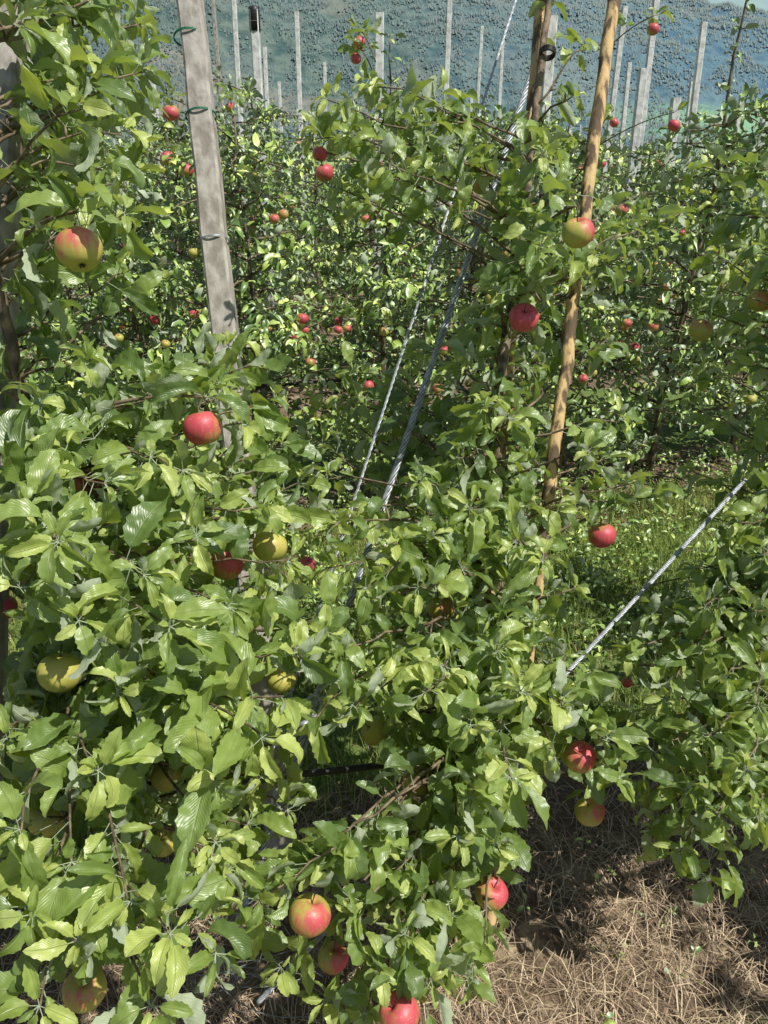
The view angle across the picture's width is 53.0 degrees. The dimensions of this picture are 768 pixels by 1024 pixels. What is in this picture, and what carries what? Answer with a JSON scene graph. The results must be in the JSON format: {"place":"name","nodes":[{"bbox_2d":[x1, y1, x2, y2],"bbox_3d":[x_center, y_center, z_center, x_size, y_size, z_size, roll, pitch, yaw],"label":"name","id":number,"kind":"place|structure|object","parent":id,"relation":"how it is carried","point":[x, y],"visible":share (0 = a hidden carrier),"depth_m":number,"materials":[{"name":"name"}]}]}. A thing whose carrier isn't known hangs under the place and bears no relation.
{"place":"outdoors","nodes":[
{"label":"outdoors","id":0,"kind":"place"},
{"bbox_2d":[0,205,767,1023],"bbox_3d":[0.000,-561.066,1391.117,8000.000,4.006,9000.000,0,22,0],"label":"ground","id":1,"kind":"structure","parent":0,"point":[674,439],"depth_m":2.14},
{"bbox_2d":[0,3,28,894],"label":"orchard post","id":2,"kind":"object","parent":1,"relation":"on","point":[10,65],"visible":0.23,"depth_m":1.69,"materials":[{"name":"concrete"}]},
{"bbox_2d":[18,110,174,381],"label":"apple tree","id":3,"kind":"object","parent":1,"relation":"on","point":[66,289],"visible":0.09,"depth_m":5.90,"materials":[{"name":"green plant"}]},
{"bbox_2d":[40,145,158,311],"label":"apple tree","id":4,"kind":"object","parent":1,"relation":"on","point":[76,221],"visible":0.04,"depth_m":7.92,"materials":[{"name":"green plant"}]},
{"bbox_2d":[19,149,184,467],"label":"apple tree","id":5,"kind":"object","parent":1,"relation":"on","point":[48,363],"visible":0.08,"depth_m":3.74,"materials":[{"name":"green plant"}]},
{"bbox_2d":[98,136,135,217],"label":"apple tree","id":6,"kind":"object","parent":1,"relation":"on","point":[109,146],"visible":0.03,"depth_m":12.40,"materials":[{"name":"green plant"}]},
{"bbox_2d":[115,128,154,217],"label":"apple tree","id":7,"kind":"object","parent":1,"relation":"on","point":[126,136],"depth_m":14.30,"materials":[{"name":"green plant"}]},
{"bbox_2d":[21,182,272,502],"bbox_3d":[-1.255,-0.753,3.915,1.449,1.827,1.409,-1,22,-4],"label":"apple tree","id":8,"kind":"object","parent":1,"relation":"on","point":[143,332],"visible":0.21,"depth_m":3.77,"materials":[{"name":"green plant"}]},
{"bbox_2d":[125,6,756,570],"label":"fruiting apple branches","id":9,"kind":"object","parent":8,"relation":"attached to","point":[353,50],"visible":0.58,"depth_m":3.78,"materials":[{"name":"green plant"}]},
{"bbox_2d":[149,351,758,394],"bbox_3d":[0.750,-0.836,4.508,7.825,0.056,0.018,-6,23,-15],"label":"drip irrigation pipe","id":10,"kind":"object","parent":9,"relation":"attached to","point":[316,381],"visible":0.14,"depth_m":4.23,"materials":[{"name":"black plastic"}]},
{"bbox_2d":[121,115,192,230],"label":"apple tree","id":11,"kind":"object","parent":1,"relation":"on","point":[157,162],"visible":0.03,"depth_m":12.12,"materials":[{"name":"green plant"}]},
{"bbox_2d":[121,124,201,295],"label":"apple tree","id":12,"kind":"object","parent":1,"relation":"on","point":[143,156],"visible":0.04,"depth_m":10.15,"materials":[{"name":"green plant"}]},
{"bbox_2d":[149,80,178,294],"bbox_3d":[-2.429,-3.333,8.630,0.109,2.678,0.065,0,22,0],"label":"trellis post","id":13,"kind":"object","parent":1,"relation":"on","point":[157,112],"visible":0.07,"depth_m":8.26,"materials":[{"name":"grey concrete"}]},
{"bbox_2d":[0,0,350,1023],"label":"apple tree","id":14,"kind":"object","parent":1,"relation":"on","point":[128,636],"visible":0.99,"depth_m":1.25,"materials":[{"name":"green plant"}]},
{"bbox_2d":[71,98,291,366],"bbox_3d":[-1.585,-1.998,6.062,1.840,2.258,1.687,13,26,30],"label":"apple tree","id":15,"kind":"object","parent":1,"relation":"on","point":[172,132],"visible":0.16,"depth_m":5.81,"materials":[{"name":"green plant"}]},
{"bbox_2d":[116,69,264,311],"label":"apple tree","id":16,"kind":"object","parent":1,"relation":"on","point":[157,152],"visible":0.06,"depth_m":7.84,"materials":[{"name":"green plant"}]},
{"bbox_2d":[166,138,261,257],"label":"apple tree","id":17,"kind":"object","parent":1,"relation":"on","point":[226,195],"visible":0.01,"depth_m":10.35,"materials":[{"name":"green plant"}]},
{"bbox_2d":[210,0,229,201],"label":"trellis post","id":18,"kind":"object","parent":1,"relation":"on","point":[215,36],"visible":0.24,"depth_m":12.46,"materials":[{"name":"concrete"}]},
{"bbox_2d":[173,0,292,858],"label":"orchard post","id":19,"kind":"object","parent":1,"relation":"on","point":[214,239],"visible":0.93,"depth_m":2.17,"materials":[{"name":"concrete"}]},
{"bbox_2d":[231,0,246,256],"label":"trellis post","id":20,"kind":"object","parent":1,"relation":"on","point":[236,43],"visible":0.31,"depth_m":10.73,"materials":[{"name":"white concrete"}]},
{"bbox_2d":[94,110,390,494],"bbox_3d":[-0.713,-0.951,4.030,1.532,2.052,1.680,0,22,0],"label":"apple tree","id":21,"kind":"object","parent":1,"relation":"on","point":[275,247],"visible":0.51,"depth_m":3.77,"materials":[{"name":"green plant"}]},
{"bbox_2d":[186,101,304,317],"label":"apple tree","id":22,"kind":"object","parent":1,"relation":"on","point":[248,213],"visible":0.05,"depth_m":8.48,"materials":[{"name":"green plant"}]},
{"bbox_2d":[147,65,356,391],"bbox_3d":[-1.104,-2.156,6.155,1.763,2.481,1.642,-5,22,-11],"label":"apple tree","id":23,"kind":"object","parent":1,"relation":"on","point":[258,118],"visible":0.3,"depth_m":5.93,"materials":[{"name":"green plant"}]},
{"bbox_2d":[248,6,274,331],"bbox_3d":[-1.113,-2.904,7.165,0.094,3.054,0.094,0,22,0],"label":"trellis post","id":24,"kind":"object","parent":1,"relation":"on","point":[254,26],"visible":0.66,"depth_m":6.71,"materials":[{"name":"grey concrete"}]},
{"bbox_2d":[231,123,300,234],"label":"apple tree","id":25,"kind":"object","parent":1,"relation":"on","point":[276,159],"visible":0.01,"depth_m":15.00,"materials":[{"name":"green plant"}]},
{"bbox_2d":[262,47,273,271],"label":"trellis post","id":26,"kind":"object","parent":1,"relation":"on","point":[265,72],"visible":0.33,"depth_m":12.33,"materials":[{"name":"grey concrete"}]},
{"bbox_2d":[244,114,312,271],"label":"apple tree","id":27,"kind":"object","parent":1,"relation":"on","point":[272,169],"visible":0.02,"depth_m":12.78,"materials":[{"name":"green plant"}]},
{"bbox_2d":[277,81,285,199],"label":"trellis post","id":28,"kind":"object","parent":1,"relation":"on","point":[279,102],"visible":0.29,"depth_m":14.75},
{"bbox_2d":[274,140,317,233],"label":"apple tree","id":29,"kind":"object","parent":1,"relation":"on","point":[295,175],"visible":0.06,"depth_m":15.25,"materials":[{"name":"green plant"}]},
{"bbox_2d":[240,134,354,295],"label":"apple tree","id":30,"kind":"object","parent":1,"relation":"on","point":[298,203],"visible":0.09,"depth_m":10.89,"materials":[{"name":"green plant"}]},
{"bbox_2d":[294,11,307,289],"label":"trellis post","id":31,"kind":"object","parent":1,"relation":"on","point":[298,60],"visible":0.43,"depth_m":10.71,"materials":[{"name":"grey concrete"}]},
{"bbox_2d":[256,108,370,328],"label":"apple tree","id":32,"kind":"object","parent":1,"relation":"on","point":[320,278],"visible":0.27,"depth_m":8.50,"materials":[{"name":"green plant"}]},
{"bbox_2d":[295,124,338,204],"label":"apple tree","id":33,"kind":"object","parent":1,"relation":"on","point":[311,145],"visible":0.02,"depth_m":22.05,"materials":[{"name":"green plant"}]},
{"bbox_2d":[288,137,348,257],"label":"apple tree","id":34,"kind":"object","parent":1,"relation":"on","point":[320,182],"visible":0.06,"depth_m":13.28,"materials":[{"name":"green plant"}]},
{"bbox_2d":[293,156,353,248],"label":"apple tree","id":35,"kind":"object","parent":1,"relation":"on","point":[336,186],"visible":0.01,"depth_m":15.43,"materials":[{"name":"green plant"}]},
{"bbox_2d":[323,62,328,234],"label":"trellis post","id":36,"kind":"object","parent":1,"relation":"on","point":[324,75],"visible":0.24,"depth_m":14.71,"materials":[{"name":"grey concrete"}]},
{"bbox_2d":[303,158,400,290],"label":"apple tree","id":37,"kind":"object","parent":1,"relation":"on","point":[351,227],"visible":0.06,"depth_m":11.12,"materials":[{"name":"green plant"}]},
{"bbox_2d":[319,102,388,249],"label":"apple tree","id":38,"kind":"object","parent":1,"relation":"on","point":[344,177],"depth_m":13.26,"materials":[{"name":"green plant"}]},
{"bbox_2d":[192,70,529,1017],"bbox_3d":[-0.019,-0.118,2.025,0.392,2.094,1.675,8,23,19],"label":"guy cable","id":39,"kind":"object","parent":1,"relation":"attached to","point":[302,742],"visible":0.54,"depth_m":2.08,"materials":[{"name":"metal"}]},
{"bbox_2d":[373,12,383,358],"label":"trellis post","id":40,"kind":"object","parent":1,"relation":"on","point":[379,62],"visible":0.28,"depth_m":6.84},
{"bbox_2d":[280,82,482,364],"bbox_3d":[-0.058,-2.316,6.567,1.598,2.411,1.710,19,28,38],"label":"apple tree","id":41,"kind":"object","parent":1,"relation":"on","point":[342,271],"visible":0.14,"depth_m":6.48,"materials":[{"name":"green plant"}]},
{"bbox_2d":[0,436,767,1023],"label":"straw mulch","id":42,"kind":"object","parent":1,"relation":"on","point":[744,878],"visible":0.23,"depth_m":1.95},
{"bbox_2d":[217,0,516,919],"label":"guy wire","id":43,"kind":"object","parent":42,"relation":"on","point":[409,326],"visible":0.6,"depth_m":2.16,"materials":[{"name":"metal"}]},
{"bbox_2d":[0,436,767,1023],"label":"grass","id":44,"kind":"structure","parent":1,"relation":"on","point":[662,546],"depth_m":3.58,"materials":[{"name":"green plant"}]},
{"bbox_2d":[271,32,510,495],"bbox_3d":[0.083,-1.192,4.141,1.344,2.423,1.483,-16,27,-41],"label":"apple tree","id":45,"kind":"object","parent":1,"relation":"on","point":[392,294],"visible":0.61,"depth_m":4.10,"materials":[{"name":"green plant"}]},
{"bbox_2d":[325,89,463,310],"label":"apple tree","id":46,"kind":"object","parent":1,"relation":"on","point":[411,230],"visible":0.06,"depth_m":8.96,"materials":[{"name":"green plant"}]},
{"bbox_2d":[27,0,767,163],"bbox_3d":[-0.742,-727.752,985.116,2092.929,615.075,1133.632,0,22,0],"label":"distant forest","id":47,"kind":"object","parent":1,"relation":"on","point":[688,12],"visible":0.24,"depth_m":917.13,"materials":[{"name":"plant"}]},
{"bbox_2d":[360,154,452,270],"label":"apple tree","id":48,"kind":"object","parent":1,"relation":"on","point":[414,230],"depth_m":11.42,"materials":[{"name":"green plant"}]},
{"bbox_2d":[436,0,451,302],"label":"trellis post","id":49,"kind":"object","parent":1,"relation":"on","point":[448,36],"visible":0.24,"depth_m":9.33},
{"bbox_2d":[407,134,488,320],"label":"apple tree","id":50,"kind":"object","parent":1,"relation":"on","point":[459,237],"visible":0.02,"depth_m":9.10,"materials":[{"name":"green plant"}]},
{"bbox_2d":[420,196,477,278],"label":"apple tree","id":51,"kind":"object","parent":1,"relation":"on","point":[434,203],"visible":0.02,"depth_m":11.62,"materials":[{"name":"green plant"}]},
{"bbox_2d":[208,0,695,1023],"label":"apple tree","id":52,"kind":"object","parent":1,"relation":"on","point":[486,738],"visible":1,"depth_m":1.68,"materials":[{"name":"green plant"}]},
{"bbox_2d":[364,94,565,376],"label":"apple tree","id":53,"kind":"object","parent":1,"relation":"on","point":[446,264],"visible":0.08,"depth_m":6.59,"materials":[{"name":"green plant"}]},
{"bbox_2d":[337,94,619,483],"bbox_3d":[0.460,-1.128,4.282,1.526,2.146,1.415,-10,24,-23],"label":"apple tree","id":54,"kind":"object","parent":1,"relation":"on","point":[434,285],"visible":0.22,"depth_m":4.26,"materials":[{"name":"green plant"}]},
{"bbox_2d":[476,26,483,102],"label":"trellis post","id":55,"kind":"object","parent":1,"relation":"on","point":[480,58],"visible":0.36,"depth_m":14.83,"materials":[{"name":"grey concrete"}]},
{"bbox_2d":[492,39,504,239],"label":"trellis post","id":56,"kind":"object","parent":1,"relation":"on","point":[500,75],"visible":0.2,"depth_m":14.84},
{"bbox_2d":[456,0,555,942],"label":"wooden stake","id":57,"kind":"object","parent":1,"relation":"on","point":[538,22],"visible":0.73,"depth_m":2.07,"materials":[{"name":"brown wood"}]},
{"bbox_2d":[147,720,656,785],"bbox_3d":[0.247,0.578,1.999,2.828,0.161,0.077,-5,23,-12],"label":"drip irrigation pipe","id":58,"kind":"object","parent":57,"relation":"attached to","point":[339,769],"visible":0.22,"depth_m":1.90,"materials":[{"name":"black plastic"}]},
{"bbox_2d":[448,104,579,295],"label":"apple tree","id":59,"kind":"object","parent":1,"relation":"on","point":[552,109],"visible":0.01,"depth_m":8.92,"materials":[{"name":"green plant"}]},
{"bbox_2d":[432,101,638,376],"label":"apple tree","id":60,"kind":"object","parent":1,"relation":"on","point":[552,130],"visible":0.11,"depth_m":6.49,"materials":[{"name":"green plant"}]},
{"bbox_2d":[521,15,557,354],"bbox_3d":[1.358,-2.689,6.843,0.114,2.933,0.083,0,22,0],"label":"trellis post","id":61,"kind":"object","parent":1,"relation":"on","point":[548,77],"visible":0.2,"depth_m":6.42,"materials":[{"name":"white concrete"}]},
{"bbox_2d":[152,110,757,134],"bbox_3d":[0.000,-3.130,6.220,12.786,0.162,0.002,-6,23,-15],"label":"trellis wire","id":62,"kind":"object","parent":61,"relation":"attached to","point":[446,115],"visible":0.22,"depth_m":6.60,"materials":[{"name":"grey metal"}]},
{"bbox_2d":[153,16,767,60],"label":"trellis wire","id":63,"kind":"object","parent":61,"relation":"attached to","point":[457,31],"visible":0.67,"depth_m":6.07,"materials":[{"name":"grey metal"}]},
{"bbox_2d":[487,0,620,937],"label":"wooden stake","id":64,"kind":"object","parent":1,"relation":"on","point":[585,211],"visible":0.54,"depth_m":2.06,"materials":[{"name":"brown wood"}]},
{"bbox_2d":[256,452,767,1004],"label":"guy cable","id":65,"kind":"object","parent":64,"relation":"attached to","point":[612,622],"visible":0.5,"depth_m":2.12,"materials":[{"name":"metal"}]},
{"bbox_2d":[437,117,720,499],"bbox_3d":[1.065,-1.144,4.486,1.657,2.063,1.603,3,22,6],"label":"apple tree","id":66,"kind":"object","parent":1,"relation":"on","point":[598,409],"visible":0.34,"depth_m":4.26,"materials":[{"name":"green plant"}]},
{"bbox_2d":[569,133,601,219],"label":"apple tree","id":67,"kind":"object","parent":1,"relation":"on","point":[580,166],"visible":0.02,"depth_m":14.27,"materials":[{"name":"green plant"}]},
{"bbox_2d":[566,168,626,305],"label":"apple tree","id":68,"kind":"object","parent":1,"relation":"on","point":[598,186],"visible":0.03,"depth_m":9.40,"materials":[{"name":"green plant"}]},
{"bbox_2d":[595,6,627,239],"bbox_3d":[2.807,-4.331,9.818,0.168,3.599,0.064,0,22,0],"label":"trellis post","id":69,"kind":"object","parent":1,"relation":"on","point":[620,42],"visible":0.39,"depth_m":9.40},
{"bbox_2d":[577,130,655,276],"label":"apple tree","id":70,"kind":"object","parent":1,"relation":"on","point":[621,142],"visible":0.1,"depth_m":11.85,"materials":[{"name":"green plant"}]},
{"bbox_2d":[600,152,643,249],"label":"apple tree","id":71,"kind":"object","parent":1,"relation":"on","point":[615,174],"visible":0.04,"depth_m":14.73,"materials":[{"name":"green plant"}]},
{"bbox_2d":[613,62,631,214],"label":"trellis post","id":72,"kind":"object","parent":1,"relation":"on","point":[626,95],"visible":0.44,"depth_m":11.70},
{"bbox_2d":[161,81,718,108],"bbox_3d":[0.000,-5.799,10.770,19.320,0.288,0.003,-6,23,-15],"label":"trellis wire","id":73,"kind":"object","parent":72,"relation":"attached to","point":[405,86],"visible":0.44,"depth_m":10.69,"materials":[{"name":"grey metal"}]},
{"bbox_2d":[612,68,647,306],"bbox_3d":[2.644,-3.239,8.388,0.087,2.778,0.083,0,22,0],"label":"trellis post","id":74,"kind":"object","parent":1,"relation":"on","point":[639,103],"visible":0.38,"depth_m":8.00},
{"bbox_2d":[598,137,674,304],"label":"apple tree","id":75,"kind":"object","parent":1,"relation":"on","point":[652,214],"visible":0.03,"depth_m":9.72,"materials":[{"name":"green plant"}]},
{"bbox_2d":[622,0,659,302],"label":"trellis post","id":76,"kind":"object","parent":1,"relation":"on","point":[650,50],"visible":0.17,"depth_m":8.37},
{"bbox_2d":[525,0,767,475],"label":"apple tree","id":77,"kind":"object","parent":1,"relation":"on","point":[724,138],"visible":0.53,"depth_m":4.42,"materials":[{"name":"green plant"}]},
{"bbox_2d":[556,131,736,368],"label":"apple tree","id":78,"kind":"object","parent":1,"relation":"on","point":[656,166],"visible":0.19,"depth_m":6.88,"materials":[{"name":"green plant"}]},
{"bbox_2d":[651,97,680,297],"bbox_3d":[2.780,-2.766,7.720,0.138,2.450,0.082,0,22,0],"label":"trellis post","id":79,"kind":"object","parent":1,"relation":"on","point":[675,102],"visible":0.21,"depth_m":7.29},
{"bbox_2d":[643,138,697,271],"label":"apple tree","id":80,"kind":"object","parent":1,"relation":"on","point":[675,190],"visible":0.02,"depth_m":12.19,"materials":[{"name":"green plant"}]},
{"bbox_2d":[647,139,711,260],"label":"apple tree","id":81,"kind":"object","parent":1,"relation":"on","point":[693,183],"visible":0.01,"depth_m":12.52,"materials":[{"name":"green plant"}]},
{"bbox_2d":[674,81,692,227],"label":"trellis post","id":82,"kind":"object","parent":1,"relation":"on","point":[689,98],"visible":0.2,"depth_m":12.31,"materials":[{"name":"grey concrete"}]},
{"bbox_2d":[603,144,767,906],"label":"apple tree","id":83,"kind":"object","parent":1,"relation":"on","point":[727,732],"visible":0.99,"depth_m":1.83,"materials":[{"name":"green plant"}]},
{"bbox_2d":[665,22,707,326],"bbox_3d":[3.400,-3.635,8.748,0.111,3.305,0.065,0,22,0],"label":"trellis post","id":84,"kind":"object","parent":1,"relation":"on","point":[698,66],"visible":0.37,"depth_m":8.29,"materials":[{"name":"grey concrete"}]},
{"bbox_2d":[608,89,767,458],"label":"apple tree","id":85,"kind":"object","parent":1,"relation":"on","point":[722,365],"visible":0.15,"depth_m":4.70,"materials":[{"name":"green plant"}]},
{"bbox_2d":[97,225,689,235],"bbox_3d":[0.000,-1.466,4.077,9.518,0.080,0.002,-6,23,-15],"label":"trellis wire","id":86,"kind":"object","parent":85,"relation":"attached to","point":[356,228],"visible":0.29,"depth_m":4.00,"materials":[{"name":"grey metal"}]},
{"bbox_2d":[642,113,737,311],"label":"apple tree","id":87,"kind":"object","parent":1,"relation":"on","point":[679,306],"visible":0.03,"depth_m":9.78,"materials":[{"name":"green plant"}]},
{"bbox_2d":[614,123,767,353],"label":"apple tree","id":88,"kind":"object","parent":1,"relation":"on","point":[672,318],"visible":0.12,"depth_m":7.36,"materials":[{"name":"green plant"}]},
{"bbox_2d":[675,133,712,225],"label":"apple tree","id":89,"kind":"object","parent":1,"relation":"on","point":[691,159],"visible":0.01,"depth_m":15.20,"materials":[{"name":"green plant"}]},
{"bbox_2d":[669,134,767,350],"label":"apple tree","id":90,"kind":"object","parent":1,"relation":"on","point":[754,238],"visible":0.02,"depth_m":7.59,"materials":[{"name":"green plant"}]},
{"bbox_2d":[712,95,742,285],"bbox_3d":[5.662,-5.208,12.757,0.065,3.010,0.065,0,22,0],"label":"trellis post","id":91,"kind":"object","parent":1,"relation":"on","point":[737,124],"visible":0.03,"depth_m":12.30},
{"bbox_2d":[733,284,767,417],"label":"apple tree","id":92,"kind":"object","parent":1,"relation":"on","point":[765,414],"visible":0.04,"depth_m":5.30,"materials":[{"name":"green plant"}]},
{"bbox_2d":[743,117,767,260],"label":"trellis post","id":93,"kind":"object","parent":1,"relation":"on","point":[761,122],"visible":0.01,"depth_m":8.16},
{"bbox_2d":[27,0,767,180],"bbox_3d":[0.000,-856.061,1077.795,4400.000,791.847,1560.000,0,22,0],"label":"mountain","id":94,"kind":"structure","parent":0,"point":[711,100],"depth_m":904.76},
{"bbox_2d":[50,325,766,365],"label":"trellis wire","id":95,"kind":"object","parent":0,"point":[403,341],"visible":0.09,"depth_m":4.27,"materials":[{"name":"grey metal"}]},
{"bbox_2d":[707,0,767,10],"bbox_3d":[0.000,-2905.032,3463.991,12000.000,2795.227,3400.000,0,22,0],"label":"sky","id":96,"kind":"structure","parent":0,"point":[762,4],"depth_m":2791.88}
]}

